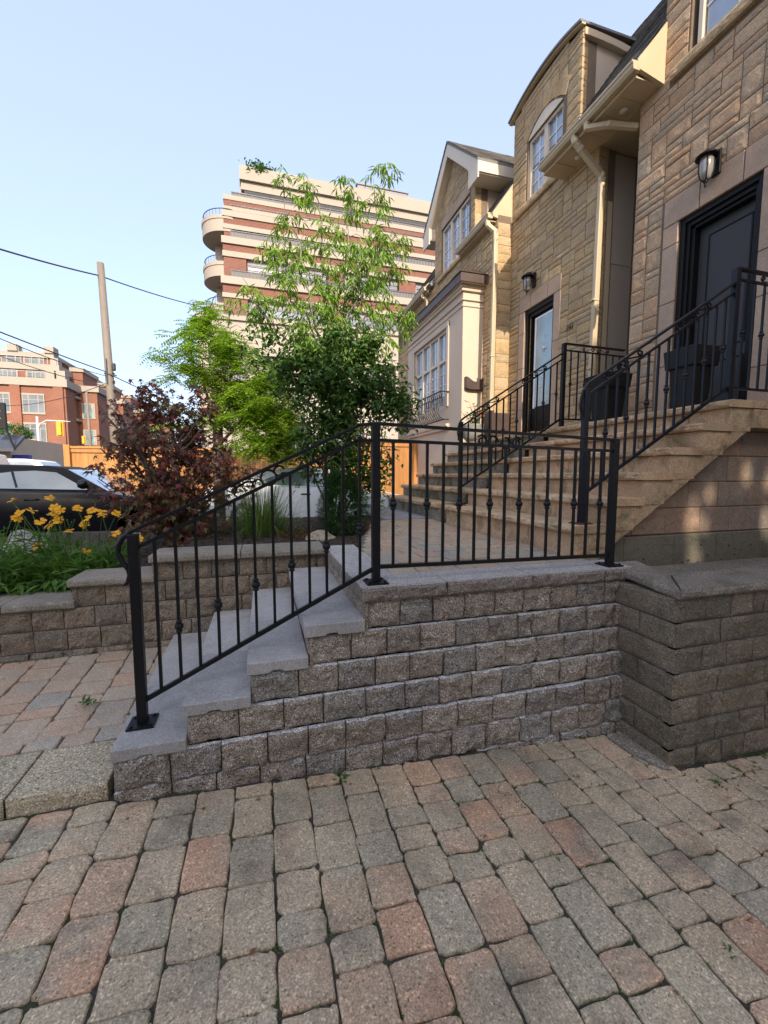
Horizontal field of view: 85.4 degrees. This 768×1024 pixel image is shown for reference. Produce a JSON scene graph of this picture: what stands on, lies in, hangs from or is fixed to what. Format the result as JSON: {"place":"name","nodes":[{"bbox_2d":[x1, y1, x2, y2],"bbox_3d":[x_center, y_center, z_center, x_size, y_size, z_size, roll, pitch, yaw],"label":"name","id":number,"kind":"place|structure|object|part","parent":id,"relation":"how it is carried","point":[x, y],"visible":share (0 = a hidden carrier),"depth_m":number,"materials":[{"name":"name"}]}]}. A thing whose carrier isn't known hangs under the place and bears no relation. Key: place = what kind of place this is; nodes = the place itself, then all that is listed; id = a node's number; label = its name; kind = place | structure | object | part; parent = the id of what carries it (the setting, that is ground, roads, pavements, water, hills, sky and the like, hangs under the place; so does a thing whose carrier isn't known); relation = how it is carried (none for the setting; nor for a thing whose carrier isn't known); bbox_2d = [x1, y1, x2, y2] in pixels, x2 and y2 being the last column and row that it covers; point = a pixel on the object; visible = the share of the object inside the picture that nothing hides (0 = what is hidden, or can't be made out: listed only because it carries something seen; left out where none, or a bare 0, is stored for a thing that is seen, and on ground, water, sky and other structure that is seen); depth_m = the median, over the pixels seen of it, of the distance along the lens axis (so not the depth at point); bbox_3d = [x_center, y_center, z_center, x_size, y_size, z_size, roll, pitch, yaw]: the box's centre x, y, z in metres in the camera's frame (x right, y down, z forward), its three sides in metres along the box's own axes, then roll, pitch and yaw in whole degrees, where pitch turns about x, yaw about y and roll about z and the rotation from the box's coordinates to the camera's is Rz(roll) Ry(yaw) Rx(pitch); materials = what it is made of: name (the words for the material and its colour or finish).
{"place":"outdoors","nodes":[
{"label":"outdoors","id":0,"kind":"place"},
{"bbox_2d":[0,646,167,763],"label":"walkway","id":1,"kind":"structure","parent":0,"point":[39,709],"depth_m":2.57,"materials":[{"name":"stone"}]},
{"bbox_2d":[38,518,229,535],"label":"parking lot","id":2,"kind":"structure","parent":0,"point":[86,532],"depth_m":8.92,"materials":[{"name":"grey asphalt"}]},
{"bbox_2d":[0,454,9,464],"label":"parked car","id":3,"kind":"object","parent":2,"relation":"on","point":[4,460],"visible":0.06,"depth_m":12.83,"materials":[{"name":"beige paint"}]},
{"bbox_2d":[0,402,63,465],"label":"corner shop","id":4,"kind":"structure","parent":2,"relation":"on","point":[16,447],"depth_m":21.69,"materials":[{"name":"beige paint"}]},
{"bbox_2d":[8,459,60,465],"bbox_3d":[-12.807,-0.997,14.994,4.910,1.780,2.262,-1,5,-16],"label":"parked van","id":5,"kind":"object","parent":2,"relation":"on","point":[29,462],"visible":0.08,"depth_m":14.38,"materials":[{"name":"white paint"}]},
{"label":"side window","id":6,"kind":"part","parent":5,"relation":"part of","materials":[{"name":"white glass"}]},
{"bbox_2d":[0,464,202,536],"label":"parked car","id":7,"kind":"object","parent":2,"relation":"on","point":[33,486],"visible":0.36,"depth_m":6.85,"materials":[{"name":"black paint"}]},
{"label":"side window","id":8,"kind":"part","parent":7,"relation":"part of","materials":[{"name":"grey glass"}]},
{"bbox_2d":[97,261,119,444],"bbox_3d":[-11.236,-5.129,17.155,0.543,9.778,0.398,-1,5,-16],"label":"utility pole","id":9,"kind":"object","parent":2,"relation":"on","point":[109,367],"visible":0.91,"depth_m":16.91,"materials":[{"name":"wood"}]},
{"bbox_2d":[0,338,104,375],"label":"overhead wire","id":10,"kind":"object","parent":9,"relation":"attached to","point":[48,357],"visible":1,"depth_m":14.10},
{"bbox_2d":[0,331,105,371],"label":"overhead wire","id":11,"kind":"object","parent":9,"relation":"attached to","point":[50,351],"visible":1,"depth_m":13.96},
{"bbox_2d":[1,356,105,386],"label":"overhead wire","id":12,"kind":"object","parent":9,"relation":"attached to","point":[53,373],"visible":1,"depth_m":16.58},
{"bbox_2d":[6,383,105,405],"bbox_3d":[-15.971,-5.236,18.920,10.085,0.660,0.026,2,5,20],"label":"overhead wire","id":13,"kind":"object","parent":9,"relation":"attached to","point":[56,399],"visible":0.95,"depth_m":18.31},
{"bbox_2d":[0,248,232,311],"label":"overhead wire","id":14,"kind":"object","parent":9,"relation":"attached to","point":[91,274],"visible":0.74,"depth_m":15.49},
{"bbox_2d":[114,376,251,432],"bbox_3d":[-10.466,-5.768,24.137,0.039,1.038,14.080,1,5,6],"label":"overhead wire","id":15,"kind":"object","parent":9,"relation":"attached to","point":[147,392],"visible":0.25,"depth_m":18.20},
{"bbox_2d":[63,445,213,494],"bbox_3d":[-6.029,-0.704,10.704,3.635,1.960,0.160,-1,5,-16],"label":"wooden fence","id":16,"kind":"object","parent":2,"relation":"on","point":[78,456],"visible":0.15,"depth_m":10.32,"materials":[{"name":"brown wood"}]},
{"bbox_2d":[137,294,312,518],"bbox_3d":[-2.963,-1.803,8.244,3.374,4.587,1.946,-1,5,-16],"label":"locust tree","id":17,"kind":"object","parent":2,"relation":"on","point":[256,411],"visible":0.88,"depth_m":8.08,"materials":[{"name":"green plant"}]},
{"bbox_2d":[224,452,335,518],"bbox_3d":[-2.920,-0.772,11.918,3.185,1.880,0.160,-1,5,-16],"label":"wooden fence","id":18,"kind":"object","parent":2,"relation":"on","point":[259,465],"depth_m":11.64,"materials":[{"name":"brown wood"}]},
{"bbox_2d":[205,467,398,518],"bbox_3d":[-1.581,-0.320,9.550,4.510,1.400,2.162,1,5,8],"label":"parked car","id":19,"kind":"object","parent":2,"relation":"on","point":[301,492],"visible":0.08,"depth_m":8.72,"materials":[{"name":"white paint"}]},
{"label":"side window","id":20,"kind":"part","parent":19,"relation":"part of","materials":[{"name":"black glass"}]},
{"bbox_2d":[351,440,417,494],"bbox_3d":[-0.035,-0.867,11.287,1.980,2.180,0.160,-1,5,-16],"label":"wooden fence","id":21,"kind":"object","parent":2,"relation":"on","point":[401,476],"visible":0.2,"depth_m":11.41,"materials":[{"name":"brown wood"}]},
{"bbox_2d":[395,141,513,484],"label":"stone house","id":22,"kind":"structure","parent":2,"relation":"on","point":[461,307],"depth_m":9.15,"materials":[{"name":"beige stone"}]},
{"bbox_2d":[415,330,445,417],"bbox_3d":[1.204,-3.390,10.535,0.084,1.760,2.100,-1,5,-16],"label":"window","id":23,"kind":"structure","parent":22,"relation":"in","point":[430,360],"depth_m":10.46,"materials":[{"name":"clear glass"}]},
{"bbox_2d":[443,196,469,271],"bbox_3d":[1.764,-6.596,10.041,0.084,1.115,1.490,-1,5,-16],"label":"window","id":24,"kind":"structure","parent":22,"relation":"in","point":[457,229],"depth_m":10.15,"materials":[{"name":"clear glass"}]},
{"bbox_2d":[464,376,483,390],"bbox_3d":[1.913,-2.728,8.835,0.420,0.264,0.100,-1,5,-16],"label":"mailbox","id":25,"kind":"object","parent":22,"relation":"attached to","point":[471,384],"visible":1,"depth_m":8.79,"materials":[{"name":"metal"}]},
{"bbox_2d":[507,18,647,472],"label":"stone house","id":26,"kind":"structure","parent":2,"relation":"on","point":[574,204],"depth_m":6.71,"materials":[{"name":"beige stone"}]},
{"bbox_2d":[521,272,535,294],"bbox_3d":[2.638,-4.188,7.610,0.260,0.420,0.216,-1,5,-16],"label":"wall lantern","id":27,"kind":"object","parent":26,"relation":"attached to","point":[527,278],"depth_m":7.58,"materials":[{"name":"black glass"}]},
{"bbox_2d":[527,307,552,431],"bbox_3d":[2.913,-2.492,7.680,0.113,2.320,0.652,-1,5,-16],"label":"door","id":28,"kind":"structure","parent":26,"relation":"in","point":[542,341],"depth_m":7.68,"materials":[{"name":"black paint"}]},
{"bbox_2d":[528,98,563,198],"bbox_3d":[2.867,-6.401,7.332,0.122,1.277,0.940,-1,5,-16],"label":"window","id":29,"kind":"structure","parent":26,"relation":"in","point":[550,133],"depth_m":7.37,"materials":[{"name":"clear glass"}]},
{"bbox_2d":[0,541,324,663],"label":"planter wall","id":30,"kind":"structure","parent":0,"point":[90,612],"depth_m":3.23,"materials":[{"name":"grey stone"}]},
{"bbox_2d":[0,515,370,592],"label":"garden bed","id":31,"kind":"object","parent":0,"point":[191,544],"visible":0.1,"depth_m":4.69,"materials":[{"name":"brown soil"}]},
{"bbox_2d":[0,530,51,566],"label":"boulder","id":32,"kind":"object","parent":31,"relation":"on","point":[28,536],"visible":0.2,"depth_m":4.09,"materials":[{"name":"grey stone"}]},
{"bbox_2d":[0,495,144,595],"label":"flowering plant","id":33,"kind":"object","parent":31,"relation":"on","point":[58,569],"visible":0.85,"depth_m":3.52,"materials":[{"name":"green plant"}]},
{"bbox_2d":[124,533,150,543],"bbox_3d":[-3.002,0.327,5.060,0.270,0.130,0.200,-1,5,-16],"label":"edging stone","id":34,"kind":"object","parent":31,"relation":"on","point":[142,539],"visible":0.14,"depth_m":5.00,"materials":[{"name":"grey stone"}]},
{"bbox_2d":[79,379,272,548],"bbox_3d":[-2.243,-0.484,4.535,1.706,1.938,1.364,-5,7,-42],"label":"maple tree","id":35,"kind":"object","parent":31,"relation":"on","point":[177,490],"visible":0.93,"depth_m":4.46,"materials":[{"name":"red plant"}]},
{"bbox_2d":[181,513,199,541],"bbox_3d":[-2.384,0.200,4.908,0.430,0.370,0.445,-1,5,-16],"label":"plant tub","id":36,"kind":"object","parent":31,"relation":"on","point":[182,539],"visible":0.02,"depth_m":4.78,"materials":[{"name":"black plastic"}]},
{"bbox_2d":[202,514,219,529],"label":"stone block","id":37,"kind":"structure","parent":31,"relation":"on","point":[210,518],"depth_m":5.10,"materials":[{"name":"grey stone"}]},
{"bbox_2d":[208,468,319,541],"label":"ornamental grass","id":38,"kind":"object","parent":31,"relation":"on","point":[263,522],"depth_m":4.61,"materials":[{"name":"green plant"}]},
{"bbox_2d":[268,523,323,539],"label":"dry grass","id":39,"kind":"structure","parent":31,"relation":"on","point":[299,534],"depth_m":4.64,"materials":[{"name":"brown plant"}]},
{"bbox_2d":[305,530,335,540],"bbox_3d":[-0.669,0.322,4.445,0.406,0.259,0.307,0,5,-3],"label":"boulder","id":40,"kind":"object","parent":31,"relation":"on","point":[318,535],"visible":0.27,"depth_m":4.39,"materials":[{"name":"beige stone"}]},
{"bbox_2d":[219,162,421,514],"bbox_3d":[-0.850,-2.608,6.278,3.086,5.481,1.475,-1,5,-16],"label":"sapling tree","id":41,"kind":"object","parent":31,"relation":"on","point":[326,309],"visible":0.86,"depth_m":6.18,"materials":[{"name":"green plant"}]},
{"bbox_2d":[235,311,425,519],"bbox_3d":[-0.692,-1.369,6.343,2.632,3.017,1.833,0,5,4],"label":"shrub","id":42,"kind":"object","parent":31,"relation":"on","point":[339,389],"visible":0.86,"depth_m":6.02,"materials":[{"name":"green plant"}]},
{"bbox_2d":[315,467,369,536],"bbox_3d":[-0.472,-0.101,4.813,0.681,0.851,0.656,-1,5,-16],"label":"dwarf conifer","id":43,"kind":"object","parent":31,"relation":"on","point":[351,486],"visible":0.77,"depth_m":4.70,"materials":[{"name":"green plant"}]},
{"bbox_2d":[346,420,392,520],"bbox_3d":[-0.177,-0.598,6.028,0.756,1.482,0.475,-1,5,-16],"label":"vine","id":44,"kind":"object","parent":31,"relation":"on","point":[382,444],"visible":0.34,"depth_m":6.08,"materials":[{"name":"green plant"}]},
{"bbox_2d":[0,0,660,442],"label":"sky","id":45,"kind":"structure","parent":0,"point":[123,123],"materials":[{"name":"blue"}]},
{"bbox_2d":[0,731,767,1023],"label":"driveway","id":46,"kind":"structure","parent":0,"point":[70,903],"depth_m":1.55,"materials":[{"name":"brick"}]},
{"bbox_2d":[0,740,115,819],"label":"kerb","id":47,"kind":"structure","parent":46,"relation":"on","point":[64,778],"depth_m":1.96,"materials":[{"name":"stone"}]},
{"bbox_2d":[113,545,633,802],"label":"retaining wall","id":48,"kind":"structure","parent":46,"relation":"on","point":[427,665],"depth_m":2.40,"materials":[{"name":"grey stone"}]},
{"bbox_2d":[110,560,367,762],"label":"garden steps","id":49,"kind":"structure","parent":48,"relation":"on","point":[223,684],"depth_m":2.33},
{"bbox_2d":[115,422,623,731],"bbox_3d":[0.152,0.266,2.452,3.040,1.554,0.124,-1,5,-16],"label":"handrail","id":50,"kind":"object","parent":49,"relation":"on","point":[143,718],"visible":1,"depth_m":2.32,"materials":[{"name":"black metal"}]},
{"bbox_2d":[6,755,757,1023],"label":"grit","id":51,"kind":"object","parent":46,"relation":"on","point":[343,951],"visible":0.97,"depth_m":1.53,"materials":[{"name":"gravel"}]},
{"bbox_2d":[8,647,767,1023],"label":"weeds","id":52,"kind":"object","parent":46,"relation":"on","point":[88,699],"visible":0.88,"depth_m":1.93,"materials":[{"name":"green plant"}]},
{"bbox_2d":[126,736,755,995],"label":"fallen leaves","id":53,"kind":"object","parent":46,"relation":"on","point":[252,950],"visible":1,"depth_m":2.09,"materials":[{"name":"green plant"}]},
{"bbox_2d":[614,557,767,766],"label":"corner wall","id":54,"kind":"structure","parent":46,"relation":"on","point":[692,640],"depth_m":2.52,"materials":[{"name":"grey stone"}]},
{"bbox_2d":[364,507,428,519],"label":"path","id":55,"kind":"structure","parent":0,"point":[400,514],"depth_m":6.38,"materials":[{"name":"grey concrete"}]},
{"bbox_2d":[361,519,586,573],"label":"pavement","id":56,"kind":"structure","parent":0,"point":[418,541],"depth_m":3.61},
{"bbox_2d":[386,431,548,522],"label":"stone staircase","id":57,"kind":"structure","parent":56,"relation":"on","point":[435,486],"depth_m":6.55,"materials":[{"name":"stone"}]},
{"bbox_2d":[463,400,487,441],"bbox_3d":[1.768,-1.758,8.111,0.484,0.798,0.528,2,5,18],"label":"flower pot","id":58,"kind":"object","parent":57,"relation":"on","point":[472,425],"visible":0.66,"depth_m":7.96,"materials":[{"name":"grey ceramic"}]},
{"bbox_2d":[483,410,508,438],"bbox_3d":[2.181,-1.656,8.141,0.405,0.588,0.380,-1,5,-16],"label":"storage box","id":59,"kind":"object","parent":57,"relation":"on","point":[493,420],"visible":0.37,"depth_m":7.99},
{"label":"road","id":60,"kind":"structure","parent":0,"visible":0},
{"bbox_2d":[0,422,35,438],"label":"street tree","id":61,"kind":"object","parent":60,"relation":"on","point":[28,434],"visible":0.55,"depth_m":32.62,"materials":[{"name":"green plant"}]},
{"bbox_2d":[30,416,70,440],"bbox_3d":[-21.399,-3.600,26.848,2.206,5.000,0.396,-2,5,-20],"label":"traffic signal","id":62,"kind":"object","parent":60,"relation":"on","point":[59,428],"visible":0.56,"depth_m":26.66,"materials":[{"name":"yellow metal"}]},
{"bbox_2d":[82,391,91,445],"bbox_3d":[-27.415,-6.592,38.432,0.853,8.903,0.343,-1,5,-16],"label":"traffic signal","id":63,"kind":"object","parent":60,"relation":"on","point":[88,424],"visible":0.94,"depth_m":38.26,"materials":[{"name":"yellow metal"}]},
{"bbox_2d":[0,343,173,446],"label":"brick block","id":64,"kind":"structure","parent":60,"relation":"on","point":[21,385],"depth_m":50.06,"materials":[{"name":"red brick"}]},
{"bbox_2d":[0,392,10,413],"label":"window","id":65,"kind":"structure","parent":64,"relation":"in","point":[4,396],"depth_m":48.61,"materials":[{"name":"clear glass"}]},
{"bbox_2d":[0,368,17,376],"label":"window","id":66,"kind":"structure","parent":64,"relation":"in","point":[11,372],"depth_m":49.12,"materials":[{"name":"clear glass"}]},
{"bbox_2d":[1,355,21,362],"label":"window","id":67,"kind":"structure","parent":64,"relation":"in","point":[18,358],"depth_m":49.70,"materials":[{"name":"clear glass"}]},
{"bbox_2d":[21,393,45,414],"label":"window","id":68,"kind":"structure","parent":64,"relation":"in","point":[27,398],"depth_m":49.36,"materials":[{"name":"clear glass"}]},
{"bbox_2d":[24,356,44,363],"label":"window","id":69,"kind":"structure","parent":64,"relation":"in","point":[35,360],"depth_m":50.35,"materials":[{"name":"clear glass"}]},
{"bbox_2d":[23,422,47,441],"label":"window","id":70,"kind":"structure","parent":64,"relation":"in","point":[31,425],"depth_m":49.76,"materials":[{"name":"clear glass"}]},
{"bbox_2d":[26,369,44,377],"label":"window","id":71,"kind":"structure","parent":64,"relation":"in","point":[30,373],"depth_m":49.82,"materials":[{"name":"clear glass"}]},
{"bbox_2d":[81,403,95,418],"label":"window","id":72,"kind":"structure","parent":64,"relation":"in","point":[91,406],"depth_m":54.37,"materials":[{"name":"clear glass"}]},
{"bbox_2d":[83,430,96,444],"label":"window","id":73,"kind":"structure","parent":64,"relation":"in","point":[85,432],"depth_m":54.70,"materials":[{"name":"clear glass"}]},
{"bbox_2d":[192,164,434,473],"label":"apartment tower","id":74,"kind":"structure","parent":60,"relation":"on","point":[236,233],"depth_m":35.88,"materials":[{"name":"concrete"}]},
{"bbox_2d":[209,346,247,380],"bbox_3d":[-13.019,-12.401,34.887,3.120,2.903,0.780,-1,5,-16],"label":"window","id":75,"kind":"structure","parent":74,"relation":"in","point":[236,376],"depth_m":35.36,"materials":[{"name":"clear glass"}]},
{"bbox_2d":[238,157,276,172],"bbox_3d":[-10.709,-29.152,35.333,3.168,1.710,1.711,-1,5,-16],"label":"rooftop bush","id":76,"kind":"object","parent":74,"relation":"on","point":[258,165],"visible":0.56,"depth_m":34.97,"materials":[{"name":"green plant"}]},
{"bbox_2d":[247,261,267,274],"bbox_3d":[-10.739,-20.369,35.427,1.675,1.665,0.200,-1,5,-16],"label":"window","id":77,"kind":"structure","parent":74,"relation":"in","point":[252,266],"depth_m":35.29,"materials":[{"name":"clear glass"}]},
{"bbox_2d":[248,301,268,316],"bbox_3d":[-10.683,-16.849,35.548,1.675,2.030,0.200,-1,5,-16],"label":"window","id":78,"kind":"structure","parent":74,"relation":"in","point":[250,302],"depth_m":35.31,"materials":[{"name":"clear glass"}]},
{"bbox_2d":[268,265,286,275],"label":"window","id":79,"kind":"structure","parent":74,"relation":"in","point":[280,269],"depth_m":35.77,"materials":[{"name":"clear glass"}]},
{"bbox_2d":[269,303,288,319],"bbox_3d":[-9.074,-16.891,36.014,1.675,2.030,0.200,-1,5,-16],"label":"window","id":80,"kind":"structure","parent":74,"relation":"in","point":[280,309],"depth_m":35.95,"materials":[{"name":"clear glass"}]},
{"bbox_2d":[289,267,307,278],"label":"window","id":81,"kind":"structure","parent":74,"relation":"in","point":[303,275],"depth_m":36.43,"materials":[{"name":"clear glass"}]},
{"bbox_2d":[290,307,308,321],"bbox_3d":[-7.466,-16.932,36.479,1.675,2.030,0.200,-1,5,-16],"label":"window","id":82,"kind":"structure","parent":74,"relation":"in","point":[292,314],"depth_m":36.38,"materials":[{"name":"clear glass"}]},
{"bbox_2d":[308,308,321,322],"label":"window","id":83,"kind":"structure","parent":74,"relation":"in","point":[309,308],"depth_m":36.78,"materials":[{"name":"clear glass"}]},
{"bbox_2d":[308,269,326,281],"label":"window","id":84,"kind":"structure","parent":74,"relation":"in","point":[312,272],"depth_m":36.70,"materials":[{"name":"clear glass"}]},
{"bbox_2d":[344,274,362,285],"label":"window","id":85,"kind":"structure","parent":74,"relation":"in","point":[344,274],"depth_m":37.50,"materials":[{"name":"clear glass"}]},
{"bbox_2d":[347,313,362,326],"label":"window","id":86,"kind":"structure","parent":74,"relation":"in","point":[354,322],"depth_m":37.83,"materials":[{"name":"clear glass"}]},
{"bbox_2d":[363,314,380,327],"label":"window","id":87,"kind":"structure","parent":74,"relation":"in","point":[367,322],"depth_m":38.19,"materials":[{"name":"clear glass"}]},
{"bbox_2d":[381,316,397,330],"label":"window","id":88,"kind":"structure","parent":74,"relation":"in","point":[382,316],"depth_m":38.73,"materials":[{"name":"clear glass"}]},
{"bbox_2d":[385,280,396,290],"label":"window","id":89,"kind":"structure","parent":74,"relation":"in","point":[392,287],"depth_m":38.68,"materials":[{"name":"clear glass"}]},
{"bbox_2d":[415,284,428,292],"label":"window","id":90,"kind":"structure","parent":74,"relation":"in","point":[417,286],"depth_m":39.34,"materials":[{"name":"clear glass"}]},
{"label":"soil","id":91,"kind":"structure","parent":0,"visible":0},
{"bbox_2d":[492,0,767,415],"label":"stone house","id":92,"kind":"structure","parent":91,"relation":"on","point":[701,66],"depth_m":4.88,"materials":[{"name":"brown stone"}]},
{"bbox_2d":[695,147,722,187],"bbox_3d":[3.537,-3.764,4.543,0.260,0.420,0.216,-1,5,-16],"label":"wall lantern","id":93,"kind":"object","parent":92,"relation":"attached to","point":[708,161],"depth_m":4.51,"materials":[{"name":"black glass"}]},
{"bbox_2d":[697,0,739,42],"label":"window","id":94,"kind":"structure","parent":92,"relation":"in","point":[711,12],"depth_m":4.69,"materials":[{"name":"clear glass"}]},
{"bbox_2d":[694,199,755,401],"bbox_3d":[3.875,-2.199,4.734,0.057,2.260,0.650,-1,5,-16],"label":"door","id":95,"kind":"structure","parent":92,"relation":"in","point":[726,243],"depth_m":4.72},
{"bbox_2d":[598,431,767,565],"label":"foundation wall","id":96,"kind":"structure","parent":91,"relation":"on","point":[716,509],"depth_m":3.73,"materials":[{"name":"stone"}]},
{"bbox_2d":[445,399,767,559],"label":"stone staircase","id":97,"kind":"structure","parent":96,"relation":"on","point":[653,477],"depth_m":3.65,"materials":[{"name":"stone"}]},
{"bbox_2d":[453,342,624,505],"bbox_3d":[2.127,-1.177,5.534,2.542,2.130,0.124,-1,5,-16],"label":"stair railing","id":98,"kind":"object","parent":97,"relation":"on","point":[563,354],"visible":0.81,"depth_m":5.48,"materials":[{"name":"black metal"}]},
{"bbox_2d":[585,371,632,421],"bbox_3d":[2.885,-1.435,5.376,0.389,0.640,0.389,-1,5,-16],"label":"planter","id":99,"kind":"object","parent":97,"relation":"on","point":[611,396],"visible":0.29,"depth_m":5.26,"materials":[{"name":"black plastic"}]},
{"bbox_2d":[568,266,767,524],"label":"stair railing","id":100,"kind":"object","parent":97,"relation":"on","point":[730,348],"visible":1,"depth_m":3.43,"materials":[{"name":"black metal"}]},
{"bbox_2d":[664,344,720,408],"bbox_3d":[3.337,-1.400,4.539,0.369,0.720,0.369,-1,5,-16],"label":"planter","id":101,"kind":"object","parent":97,"relation":"on","point":[681,367],"visible":0.57,"depth_m":4.43,"materials":[{"name":"black plastic"}]}
]}

